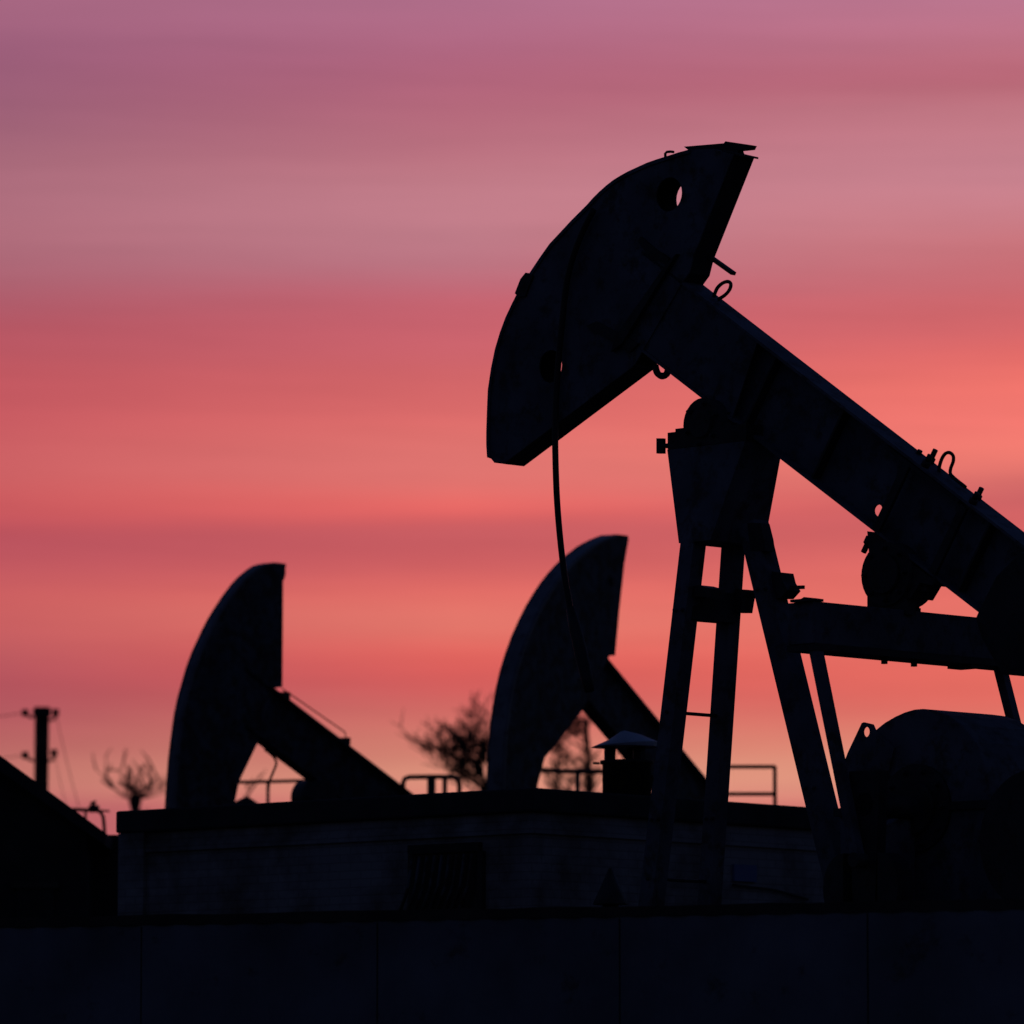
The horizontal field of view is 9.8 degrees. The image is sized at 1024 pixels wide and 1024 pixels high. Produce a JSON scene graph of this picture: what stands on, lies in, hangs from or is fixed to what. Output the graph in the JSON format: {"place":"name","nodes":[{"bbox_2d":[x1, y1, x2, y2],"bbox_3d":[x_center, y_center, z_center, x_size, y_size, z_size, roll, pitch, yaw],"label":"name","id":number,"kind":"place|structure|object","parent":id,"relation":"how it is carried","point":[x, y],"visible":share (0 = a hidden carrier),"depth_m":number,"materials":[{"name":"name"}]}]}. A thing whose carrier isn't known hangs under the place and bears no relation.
{"place":"outdoors","nodes":[
{"label":"outdoors","id":0,"kind":"place"},
{"bbox_2d":[0,756,117,917],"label":"gabled barn","id":1,"kind":"structure","parent":0,"point":[58,857],"depth_m":64.13,"materials":[{"name":"black"}]},
{"bbox_2d":[11,882,59,917],"bbox_3d":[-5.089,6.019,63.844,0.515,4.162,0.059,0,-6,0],"label":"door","id":2,"kind":"structure","parent":1,"relation":"in","point":[34,899],"depth_m":64.03,"materials":[{"name":"black"}]},
{"bbox_2d":[116,731,824,926],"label":"brick shed","id":3,"kind":"structure","parent":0,"point":[514,848],"depth_m":54.45,"materials":[{"name":"black brick"}]},
{"bbox_2d":[399,842,485,909],"bbox_3d":[-0.640,3.312,53.645,1.032,0.687,0.112,-6,-8,42],"label":"window","id":4,"kind":"structure","parent":3,"relation":"in","point":[447,875],"depth_m":53.61,"materials":[{"name":"black glass"}]},
{"bbox_2d":[0,0,1023,834],"label":"sky","id":5,"kind":"structure","parent":0,"point":[263,263],"materials":[{"name":"pink"}]},
{"label":"ground","id":6,"kind":"structure","parent":0,"visible":0},
{"bbox_2d":[21,707,58,789],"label":"utility pole","id":7,"kind":"object","parent":6,"relation":"on","point":[41,759],"visible":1,"depth_m":120.08,"materials":[{"name":"black wood"}]},
{"bbox_2d":[56,714,81,814],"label":"power line","id":8,"kind":"object","parent":7,"relation":"attached to","point":[67,763],"visible":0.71,"depth_m":115.69,"materials":[{"name":"metal"}]},
{"bbox_2d":[72,800,109,833],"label":"gas pipe","id":9,"kind":"object","parent":6,"relation":"on","point":[93,807],"visible":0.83,"depth_m":80.02,"materials":[{"name":"metal"}]},
{"bbox_2d":[92,748,165,809],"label":"bare tree","id":10,"kind":"object","parent":6,"relation":"on","point":[135,800],"visible":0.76,"depth_m":130.02,"materials":[{"name":"black plant"}]},
{"bbox_2d":[245,769,265,796],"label":"bare tree","id":11,"kind":"object","parent":6,"relation":"on","point":[252,787],"visible":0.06,"depth_m":130.30,"materials":[{"name":"plant"}]},
{"bbox_2d":[165,562,412,807],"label":"oil pumpjack","id":12,"kind":"object","parent":6,"relation":"on","point":[234,706],"visible":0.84,"depth_m":74.23,"materials":[{"name":"metal"}]},
{"bbox_2d":[390,690,494,790],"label":"bare tree","id":13,"kind":"object","parent":6,"relation":"on","point":[463,744],"visible":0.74,"depth_m":129.99,"materials":[{"name":"black plant"}]},
{"bbox_2d":[234,765,776,804],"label":"railing","id":14,"kind":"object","parent":6,"relation":"on","point":[431,782],"visible":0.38,"depth_m":82.07,"materials":[{"name":"black metal"}]},
{"bbox_2d":[0,899,1023,1023],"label":"sheet fence","id":15,"kind":"object","parent":6,"relation":"on","point":[925,962],"visible":1,"depth_m":40.38,"materials":[{"name":"metal"}]},
{"bbox_2d":[541,712,623,791],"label":"bare tree","id":16,"kind":"object","parent":6,"relation":"on","point":[588,779],"visible":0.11,"depth_m":129.84,"materials":[{"name":"black plant"}]},
{"bbox_2d":[486,534,705,799],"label":"oil pumpjack","id":17,"kind":"object","parent":6,"relation":"on","point":[542,700],"visible":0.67,"depth_m":72.51,"materials":[{"name":"metal"}]},
{"bbox_2d":[593,868,627,906],"bbox_3d":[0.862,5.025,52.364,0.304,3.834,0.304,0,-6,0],"label":"cone","id":18,"kind":"object","parent":6,"relation":"on","point":[610,893],"visible":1,"depth_m":52.47,"materials":[{"name":"metal"}]},
{"bbox_2d":[486,141,1023,913],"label":"oil pumpjack","id":19,"kind":"object","parent":6,"relation":"on","point":[614,299],"visible":0.99,"depth_m":46.82,"materials":[{"name":"paint"}]}
]}

